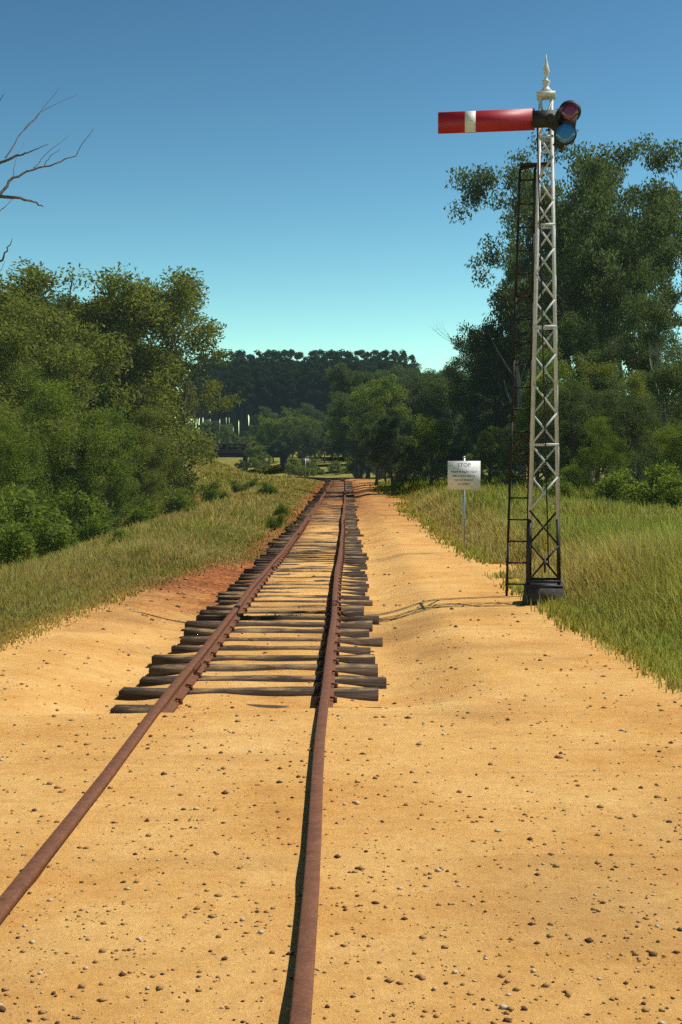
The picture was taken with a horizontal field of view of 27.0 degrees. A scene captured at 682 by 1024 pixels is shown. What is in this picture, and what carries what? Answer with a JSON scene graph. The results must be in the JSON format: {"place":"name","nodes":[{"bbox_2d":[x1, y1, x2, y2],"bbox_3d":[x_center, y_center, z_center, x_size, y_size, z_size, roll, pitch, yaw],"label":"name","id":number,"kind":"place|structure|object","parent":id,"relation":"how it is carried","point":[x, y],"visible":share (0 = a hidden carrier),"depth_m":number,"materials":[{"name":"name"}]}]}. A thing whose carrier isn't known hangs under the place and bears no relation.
{"place":"outdoors","nodes":[
{"label":"outdoors","id":0,"kind":"place"},
{"bbox_2d":[0,445,681,1023],"bbox_3d":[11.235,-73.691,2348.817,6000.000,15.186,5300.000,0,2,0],"label":"ground","id":1,"kind":"structure","parent":0,"point":[414,555],"depth_m":6.79,"materials":[{"name":"beige sand"}]},
{"bbox_2d":[0,519,38,567],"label":"shrub","id":2,"kind":"object","parent":1,"relation":"on","point":[15,546],"visible":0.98,"depth_m":29.77,"materials":[{"name":"green plant"}]},
{"bbox_2d":[0,413,58,565],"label":"tree","id":3,"kind":"object","parent":1,"relation":"on","point":[10,441],"visible":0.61,"depth_m":53.24,"materials":[{"name":"green plant"}]},
{"bbox_2d":[0,482,75,563],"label":"shrub","id":4,"kind":"object","parent":1,"relation":"on","point":[21,508],"visible":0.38,"depth_m":44.17,"materials":[{"name":"green plant"}]},
{"bbox_2d":[0,382,83,524],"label":"tree","id":5,"kind":"object","parent":1,"relation":"on","point":[56,437],"visible":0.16,"depth_m":60.10,"materials":[{"name":"green plant"}]},
{"bbox_2d":[0,87,92,270],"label":"dead branches","id":6,"kind":"object","parent":1,"relation":"on","point":[8,182],"visible":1,"depth_m":19.23,"materials":[{"name":"brown wood"}]},
{"bbox_2d":[22,514,79,556],"bbox_3d":[-7.497,0.739,36.162,1.546,1.484,1.903,1,2,34],"label":"shrub","id":7,"kind":"object","parent":1,"relation":"on","point":[51,537],"visible":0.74,"depth_m":35.77,"materials":[{"name":"green plant"}]},
{"bbox_2d":[0,293,104,568],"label":"tree","id":8,"kind":"object","parent":1,"relation":"on","point":[55,361],"visible":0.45,"depth_m":73.27,"materials":[{"name":"green plant"}]},
{"bbox_2d":[0,361,138,556],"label":"tree","id":9,"kind":"object","parent":1,"relation":"on","point":[55,398],"visible":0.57,"depth_m":61.85,"materials":[{"name":"green plant"}]},
{"bbox_2d":[51,488,118,542],"bbox_3d":[-8.747,0.492,48.313,2.788,2.622,2.681,-1,2,-20],"label":"shrub","id":10,"kind":"object","parent":1,"relation":"on","point":[79,505],"visible":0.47,"depth_m":47.85,"materials":[{"name":"green plant"}]},
{"bbox_2d":[0,256,180,556],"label":"tree","id":11,"kind":"object","parent":1,"relation":"on","point":[35,281],"visible":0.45,"depth_m":84.56,"materials":[{"name":"green plant"}]},
{"bbox_2d":[27,399,154,528],"bbox_3d":[-11.137,-1.190,64.180,6.962,7.843,5.518,1,2,25],"label":"tree","id":12,"kind":"object","parent":1,"relation":"on","point":[123,467],"visible":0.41,"depth_m":63.26,"materials":[{"name":"green plant"}]},
{"bbox_2d":[73,514,114,542],"bbox_3d":[-6.961,0.579,40.133,1.211,1.163,1.491,1,2,29],"label":"shrub","id":13,"kind":"object","parent":1,"relation":"on","point":[96,526],"visible":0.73,"depth_m":39.78,"materials":[{"name":"green plant"}]},
{"bbox_2d":[13,290,187,521],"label":"tree","id":14,"kind":"object","parent":1,"relation":"on","point":[53,296],"depth_m":100.84,"materials":[{"name":"green plant"}]},
{"bbox_2d":[75,375,129,517],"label":"tree","id":15,"kind":"object","parent":1,"relation":"on","point":[103,397],"visible":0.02,"depth_m":78.12,"materials":[{"name":"green plant"}]},
{"bbox_2d":[105,528,131,546],"bbox_3d":[-4.684,0.629,30.045,0.732,0.583,0.554,0,2,11],"label":"shrub","id":16,"kind":"object","parent":1,"relation":"on","point":[119,532],"visible":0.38,"depth_m":30.02,"materials":[{"name":"green plant"}]},
{"bbox_2d":[26,266,232,529],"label":"tree","id":17,"kind":"object","parent":1,"relation":"on","point":[181,298],"visible":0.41,"depth_m":88.59,"materials":[{"name":"green plant"}]},
{"bbox_2d":[96,403,186,512],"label":"tree","id":18,"kind":"object","parent":1,"relation":"on","point":[158,447],"visible":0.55,"depth_m":71.81,"materials":[{"name":"green plant"}]},
{"bbox_2d":[121,500,161,527],"bbox_3d":[-7.184,0.215,51.977,1.672,1.303,1.358,-1,2,-38],"label":"shrub","id":19,"kind":"object","parent":1,"relation":"on","point":[139,514],"visible":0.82,"depth_m":51.91,"materials":[{"name":"green plant"}]},
{"bbox_2d":[117,453,172,522],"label":"tree","id":20,"kind":"object","parent":1,"relation":"on","point":[152,472],"visible":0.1,"depth_m":79.98,"materials":[{"name":"green plant"}]},
{"bbox_2d":[58,328,244,514],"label":"tree","id":21,"kind":"object","parent":1,"relation":"on","point":[212,387],"visible":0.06,"depth_m":95.04,"materials":[{"name":"green plant"}]},
{"bbox_2d":[158,486,199,515],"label":"shrub","id":22,"kind":"object","parent":1,"relation":"on","point":[177,501],"visible":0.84,"depth_m":79.56,"materials":[{"name":"green plant"}]},
{"bbox_2d":[165,337,216,511],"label":"tree","id":23,"kind":"object","parent":1,"relation":"on","point":[185,399],"visible":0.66,"depth_m":91.49,"materials":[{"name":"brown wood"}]},
{"bbox_2d":[187,371,204,427],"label":"tree","id":24,"kind":"object","parent":1,"relation":"on","point":[199,391],"visible":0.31,"depth_m":248.28,"materials":[{"name":"green plant"}]},
{"bbox_2d":[190,353,219,427],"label":"pine","id":25,"kind":"object","parent":1,"relation":"on","point":[201,373],"visible":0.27,"depth_m":251.85,"materials":[{"name":"green plant"}]},
{"bbox_2d":[196,480,222,503],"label":"shrub","id":26,"kind":"object","parent":1,"relation":"on","point":[210,492],"visible":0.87,"depth_m":94.85,"materials":[{"name":"green plant"}]},
{"bbox_2d":[199,420,219,437],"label":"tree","id":27,"kind":"object","parent":1,"relation":"on","point":[209,424],"visible":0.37,"depth_m":242.05,"materials":[{"name":"green plant"}]},
{"bbox_2d":[197,361,227,423],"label":"pine","id":28,"kind":"object","parent":1,"relation":"on","point":[220,414],"visible":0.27,"depth_m":252.01,"materials":[{"name":"green plant"}]},
{"bbox_2d":[204,370,226,448],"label":"pine","id":29,"kind":"object","parent":1,"relation":"on","point":[224,387],"visible":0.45,"depth_m":248.22,"materials":[{"name":"green plant"}]},
{"bbox_2d":[218,423,235,448],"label":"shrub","id":30,"kind":"object","parent":1,"relation":"on","point":[224,432],"visible":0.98,"depth_m":236.15,"materials":[{"name":"green plant"}]},
{"bbox_2d":[216,369,238,448],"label":"pine","id":31,"kind":"object","parent":1,"relation":"on","point":[229,384],"visible":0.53,"depth_m":247.95,"materials":[{"name":"green plant"}]},
{"bbox_2d":[226,359,243,446],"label":"tree","id":32,"kind":"object","parent":1,"relation":"on","point":[233,376],"visible":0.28,"depth_m":251.86,"materials":[{"name":"green plant"}]},
{"bbox_2d":[229,479,249,493],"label":"shrub","id":33,"kind":"object","parent":1,"relation":"on","point":[235,487],"visible":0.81,"depth_m":84.83,"materials":[{"name":"green plant"}]},
{"bbox_2d":[231,364,254,437],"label":"tree","id":34,"kind":"object","parent":1,"relation":"on","point":[243,384],"visible":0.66,"depth_m":248.81,"materials":[{"name":"green plant"}]},
{"bbox_2d":[205,444,287,471],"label":"timber bridge","id":35,"kind":"structure","parent":1,"relation":"on","point":[231,452],"depth_m":193.04,"materials":[{"name":"brown wood"}]},
{"bbox_2d":[231,365,261,446],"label":"pine","id":36,"kind":"object","parent":1,"relation":"on","point":[250,387],"visible":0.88,"depth_m":247.88,"materials":[{"name":"green plant"}]},
{"bbox_2d":[110,478,386,713],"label":"sleepers","id":37,"kind":"object","parent":1,"relation":"on","point":[356,624],"visible":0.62,"depth_m":15.11},
{"bbox_2d":[0,476,346,1023],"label":"rails","id":38,"kind":"object","parent":37,"relation":"on","point":[25,879],"visible":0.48,"depth_m":7.20,"materials":[{"name":"brown metal"}]},
{"bbox_2d":[175,520,345,704],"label":"rail fasteners","id":39,"kind":"object","parent":37,"relation":"in","point":[316,700],"visible":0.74,"depth_m":15.77,"materials":[{"name":"brown metal"}]},
{"bbox_2d":[243,442,272,473],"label":"bush","id":40,"kind":"object","parent":1,"relation":"on","point":[260,460],"visible":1,"depth_m":181.53,"materials":[{"name":"green plant"}]},
{"bbox_2d":[247,415,280,466],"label":"tree","id":41,"kind":"object","parent":1,"relation":"on","point":[258,439],"visible":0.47,"depth_m":202.34,"materials":[{"name":"green plant"}]},
{"bbox_2d":[249,406,280,438],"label":"tree","id":42,"kind":"object","parent":1,"relation":"on","point":[264,412],"visible":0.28,"depth_m":240.80,"materials":[{"name":"green plant"}]},
{"bbox_2d":[256,481,279,494],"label":"shrub","id":43,"kind":"object","parent":1,"relation":"on","point":[269,489],"visible":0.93,"depth_m":69.80,"materials":[{"name":"green plant"}]},
{"bbox_2d":[266,514,286,529],"bbox_3d":[-1.875,0.300,40.022,0.625,0.600,0.770,-1,2,-40],"label":"shrub","id":44,"kind":"object","parent":1,"relation":"on","point":[274,521],"visible":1,"depth_m":39.93,"materials":[{"name":"green plant"}]},
{"bbox_2d":[265,416,292,465],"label":"tree","id":45,"kind":"object","parent":1,"relation":"on","point":[275,428],"visible":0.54,"depth_m":201.35,"materials":[{"name":"green plant"}]},
{"bbox_2d":[273,503,289,517],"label":"shrub","id":46,"kind":"object","parent":1,"relation":"on","point":[281,509],"visible":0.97,"depth_m":47.89,"materials":[{"name":"green plant"}]},
{"bbox_2d":[265,422,302,461],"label":"tree","id":47,"kind":"object","parent":1,"relation":"on","point":[288,437],"visible":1,"depth_m":192.85,"materials":[{"name":"green plant"}]},
{"bbox_2d":[275,370,303,418],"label":"tree","id":48,"kind":"object","parent":1,"relation":"on","point":[292,391],"visible":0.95,"depth_m":247.87,"materials":[{"name":"green plant"}]},
{"bbox_2d":[277,357,301,411],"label":"tree","id":49,"kind":"object","parent":1,"relation":"on","point":[289,368],"visible":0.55,"depth_m":249.99,"materials":[{"name":"green plant"}]},
{"bbox_2d":[280,406,302,422],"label":"tree","id":50,"kind":"object","parent":1,"relation":"on","point":[286,411],"visible":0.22,"depth_m":245.13,"materials":[{"name":"green plant"}]},
{"bbox_2d":[284,456,303,475],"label":"shrub","id":51,"kind":"object","parent":1,"relation":"on","point":[295,461],"visible":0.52,"depth_m":164.60,"materials":[{"name":"green plant"}]},
{"bbox_2d":[281,413,320,460],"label":"tree","id":52,"kind":"object","parent":1,"relation":"on","point":[297,420],"visible":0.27,"depth_m":196.56,"materials":[{"name":"green plant"}]},
{"bbox_2d":[297,403,325,428],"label":"tree","id":53,"kind":"object","parent":1,"relation":"on","point":[307,407],"visible":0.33,"depth_m":241.85,"materials":[{"name":"green plant"}]},
{"bbox_2d":[297,359,328,404],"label":"tree","id":54,"kind":"object","parent":1,"relation":"on","point":[304,385],"visible":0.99,"depth_m":248.43,"materials":[{"name":"green plant"}]},
{"bbox_2d":[297,422,328,458],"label":"tree","id":55,"kind":"object","parent":1,"relation":"on","point":[312,437],"visible":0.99,"depth_m":191.65,"materials":[{"name":"green plant"}]},
{"bbox_2d":[310,364,337,408],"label":"tree","id":56,"kind":"object","parent":1,"relation":"on","point":[319,382],"visible":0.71,"depth_m":249.88,"materials":[{"name":"green plant"}]},
{"bbox_2d":[323,354,345,402],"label":"tree","id":57,"kind":"object","parent":1,"relation":"on","point":[336,357],"visible":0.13,"depth_m":249.19,"materials":[{"name":"green plant"}]},
{"bbox_2d":[326,460,344,474],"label":"shrub","id":58,"kind":"object","parent":1,"relation":"on","point":[332,467],"visible":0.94,"depth_m":169.73,"materials":[{"name":"green plant"}]},
{"bbox_2d":[0,507,681,1023],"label":"loose stones","id":59,"kind":"object","parent":1,"relation":"on","point":[344,907],"visible":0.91,"depth_m":5.64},
{"bbox_2d":[324,391,369,477],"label":"tree","id":60,"kind":"object","parent":1,"relation":"on","point":[344,408],"visible":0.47,"depth_m":141.18,"materials":[{"name":"green plant"}]},
{"bbox_2d":[320,381,382,477],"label":"tree","id":61,"kind":"object","parent":1,"relation":"on","point":[332,429],"visible":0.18,"depth_m":144.76,"materials":[{"name":"green plant"}]},
{"bbox_2d":[348,350,367,378],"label":"tree","id":62,"kind":"object","parent":1,"relation":"on","point":[363,368],"visible":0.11,"depth_m":249.56,"materials":[{"name":"green plant"}]},
{"bbox_2d":[323,362,397,477],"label":"gum","id":63,"kind":"object","parent":1,"relation":"on","point":[356,380],"visible":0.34,"depth_m":144.56,"materials":[{"name":"green plant"}]},
{"bbox_2d":[354,414,399,484],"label":"tree","id":64,"kind":"object","parent":1,"relation":"on","point":[359,443],"visible":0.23,"depth_m":99.23,"materials":[{"name":"green plant"}]},
{"bbox_2d":[367,363,412,377],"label":"gum","id":65,"kind":"object","parent":1,"relation":"on","point":[397,367],"visible":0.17,"depth_m":216.07,"materials":[{"name":"green plant"}]},
{"bbox_2d":[341,373,441,477],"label":"tree","id":66,"kind":"object","parent":1,"relation":"on","point":[378,394],"visible":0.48,"depth_m":135.25,"materials":[{"name":"green plant"}]},
{"bbox_2d":[363,414,429,493],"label":"tree","id":67,"kind":"object","parent":1,"relation":"on","point":[390,443],"visible":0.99,"depth_m":76.02,"materials":[{"name":"green plant"}]},
{"bbox_2d":[382,373,431,474],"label":"gum","id":68,"kind":"object","parent":1,"relation":"on","point":[407,385],"visible":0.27,"depth_m":138.94,"materials":[{"name":"green plant"}]},
{"bbox_2d":[391,441,431,484],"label":"tree","id":69,"kind":"object","parent":1,"relation":"on","point":[423,473],"visible":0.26,"depth_m":79.86,"materials":[{"name":"green plant"}]},
{"bbox_2d":[400,414,455,484],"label":"tree","id":70,"kind":"object","parent":1,"relation":"on","point":[438,433],"visible":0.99,"depth_m":76.10,"materials":[{"name":"green plant"}]},
{"bbox_2d":[395,368,466,392],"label":"gum","id":71,"kind":"object","parent":1,"relation":"on","point":[419,378],"visible":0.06,"depth_m":141.73,"materials":[{"name":"green plant"}]},
{"bbox_2d":[397,355,490,458],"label":"tree","id":72,"kind":"object","parent":1,"relation":"on","point":[425,400],"visible":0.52,"depth_m":110.36,"materials":[{"name":"green plant"}]},
{"bbox_2d":[434,441,468,476],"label":"tree","id":73,"kind":"object","parent":1,"relation":"on","point":[454,455],"visible":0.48,"depth_m":84.89,"materials":[{"name":"green plant"}]},
{"bbox_2d":[448,456,479,552],"bbox_3d":[2.411,0.002,27.897,0.640,2.195,0.084,0,2,4],"label":"stop sign","id":74,"kind":"object","parent":1,"relation":"on","point":[463,475],"visible":1,"depth_m":27.84,"materials":[{"name":"metal"}]},
{"bbox_2d":[447,420,504,472],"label":"tree","id":75,"kind":"object","parent":1,"relation":"on","point":[465,445],"visible":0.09,"depth_m":92.87,"materials":[{"name":"green plant"}]},
{"bbox_2d":[444,338,528,478],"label":"tree","id":76,"kind":"object","parent":1,"relation":"on","point":[473,406],"visible":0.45,"depth_m":89.60,"materials":[{"name":"green plant"}]},
{"bbox_2d":[466,425,514,484],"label":"tree","id":77,"kind":"object","parent":1,"relation":"on","point":[482,456],"visible":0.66,"depth_m":76.95,"materials":[{"name":"green plant"}]},
{"bbox_2d":[450,242,557,478],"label":"tree","id":78,"kind":"object","parent":1,"relation":"on","point":[477,337],"visible":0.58,"depth_m":83.15,"materials":[{"name":"green plant"}]},
{"bbox_2d":[438,55,580,604],"bbox_3d":[2.092,-2.176,17.611,1.710,6.699,1.319,0,2,9],"label":"semaphore signal","id":79,"kind":"object","parent":1,"relation":"on","point":[560,123],"visible":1,"depth_m":17.11,"materials":[{"name":"white paint"}]},
{"bbox_2d":[496,469,525,485],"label":"shrub","id":80,"kind":"object","parent":1,"relation":"on","point":[513,479],"visible":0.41,"depth_m":69.62,"materials":[{"name":"green plant"}]},
{"bbox_2d":[497,437,563,477],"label":"tree","id":81,"kind":"object","parent":1,"relation":"on","point":[505,452],"visible":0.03,"depth_m":74.81,"materials":[{"name":"green plant"}]},
{"bbox_2d":[498,210,571,479],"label":"tree","id":82,"kind":"object","parent":1,"relation":"on","point":[527,245],"visible":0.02,"depth_m":93.36,"materials":[{"name":"green plant"}]},
{"bbox_2d":[502,402,579,487],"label":"tree","id":83,"kind":"object","parent":1,"relation":"on","point":[536,474],"visible":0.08,"depth_m":66.47,"materials":[{"name":"green plant"}]},
{"bbox_2d":[505,347,597,473],"bbox_3d":[9.457,-3.967,63.724,4.505,7.120,4.442,1,2,31],"label":"tree","id":84,"kind":"object","parent":1,"relation":"on","point":[521,425],"visible":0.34,"depth_m":63.34,"materials":[{"name":"green plant"}]},
{"bbox_2d":[443,140,671,482],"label":"tree","id":85,"kind":"object","parent":1,"relation":"on","point":[480,182],"visible":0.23,"depth_m":84.40,"materials":[{"name":"green plant"}]},
{"bbox_2d":[541,474,577,497],"bbox_3d":[8.072,-0.743,51.900,1.491,1.431,1.836,1,2,19],"label":"shrub","id":86,"kind":"object","parent":1,"relation":"on","point":[563,487],"visible":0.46,"depth_m":51.60,"materials":[{"name":"green plant"}]},
{"bbox_2d":[486,266,635,480],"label":"tree","id":87,"kind":"object","parent":1,"relation":"on","point":[507,360],"visible":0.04,"depth_m":85.62,"materials":[{"name":"green plant"}]},
{"bbox_2d":[534,376,607,489],"bbox_3d":[9.048,-2.705,55.694,3.060,5.254,3.554,0,2,13],"label":"tree","id":88,"kind":"object","parent":1,"relation":"on","point":[572,414],"visible":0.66,"depth_m":55.31,"materials":[{"name":"green plant"}]},
{"bbox_2d":[464,127,681,476],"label":"tree","id":89,"kind":"object","parent":1,"relation":"on","point":[583,230],"visible":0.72,"depth_m":74.61,"materials":[{"name":"green plant"}]},
{"bbox_2d":[519,309,630,480],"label":"tree","id":90,"kind":"object","parent":1,"relation":"on","point":[563,341],"visible":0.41,"depth_m":69.09,"materials":[{"name":"green plant"}]},
{"bbox_2d":[559,416,636,494],"bbox_3d":[9.126,-1.617,49.995,2.722,3.504,2.791,0,2,-5],"label":"tree","id":91,"kind":"object","parent":1,"relation":"on","point":[601,429],"visible":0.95,"depth_m":49.63,"materials":[{"name":"green plant"}]},
{"bbox_2d":[548,185,681,481],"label":"tree","id":92,"kind":"object","parent":1,"relation":"on","point":[641,205],"visible":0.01,"depth_m":89.68,"materials":[{"name":"green plant"}]},
{"bbox_2d":[566,352,664,488],"bbox_3d":[11.207,-3.343,57.830,3.376,6.312,4.816,-2,2,-42],"label":"tree","id":93,"kind":"object","parent":1,"relation":"on","point":[630,381],"visible":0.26,"depth_m":57.31,"materials":[{"name":"green plant"}]},
{"bbox_2d":[552,229,681,393],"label":"tree","id":94,"kind":"object","parent":1,"relation":"on","point":[610,315],"visible":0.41,"depth_m":72.84,"materials":[{"name":"green plant"}]},
{"bbox_2d":[592,468,641,503],"bbox_3d":[8.491,-0.559,43.896,1.699,1.598,1.634,0,2,-1],"label":"shrub","id":95,"kind":"object","parent":1,"relation":"on","point":[612,488],"visible":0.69,"depth_m":43.59,"materials":[{"name":"green plant"}]},
{"bbox_2d":[582,373,668,486],"bbox_3d":[11.086,-2.732,54.858,3.619,5.326,3.685,0,2,12],"label":"tree","id":96,"kind":"object","parent":1,"relation":"on","point":[610,404],"visible":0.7,"depth_m":54.35,"materials":[{"name":"green plant"}]},
{"bbox_2d":[576,324,681,470],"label":"tree","id":97,"kind":"object","parent":1,"relation":"on","point":[639,363],"visible":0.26,"depth_m":65.21,"materials":[{"name":"green plant"}]},
{"bbox_2d":[580,194,681,322],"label":"tree","id":98,"kind":"object","parent":1,"relation":"on","point":[664,222],"visible":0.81,"depth_m":70.34,"materials":[{"name":"green plant"}]},
{"bbox_2d":[610,256,681,473],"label":"tree","id":99,"kind":"object","parent":1,"relation":"on","point":[657,317],"visible":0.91,"depth_m":61.06,"materials":[{"name":"green plant"}]},
{"bbox_2d":[620,460,681,506],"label":"shrub","id":100,"kind":"object","parent":1,"relation":"on","point":[647,492],"visible":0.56,"depth_m":39.85,"materials":[{"name":"green plant"}]},
{"bbox_2d":[633,340,681,461],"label":"tree","id":101,"kind":"object","parent":1,"relation":"on","point":[671,377],"visible":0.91,"depth_m":48.44,"materials":[{"name":"green plant"}]},
{"bbox_2d":[642,402,681,473],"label":"tree","id":102,"kind":"object","parent":1,"relation":"on","point":[670,404],"visible":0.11,"depth_m":61.34,"materials":[{"name":"green plant"}]},
{"bbox_2d":[643,421,681,483],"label":"tree","id":103,"kind":"object","parent":1,"relation":"on","point":[674,439],"visible":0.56,"depth_m":41.58,"materials":[{"name":"green plant"}]},
{"bbox_2d":[657,473,681,510],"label":"shrub","id":104,"kind":"object","parent":1,"relation":"on","point":[674,493],"visible":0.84,"depth_m":36.03,"materials":[{"name":"green plant"}]},
{"bbox_2d":[0,453,681,693],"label":"grass field","id":105,"kind":"structure","parent":0,"point":[621,572],"depth_m":22.94,"materials":[{"name":"green plant"}]},
{"bbox_2d":[346,445,373,477],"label":"tree","id":106,"kind":"object","parent":105,"relation":"on","point":[351,466],"visible":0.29,"depth_m":145.60,"materials":[{"name":"green plant"}]},
{"bbox_2d":[0,0,681,438],"label":"sky","id":107,"kind":"structure","parent":0,"point":[290,154],"materials":[{"name":"blue"}]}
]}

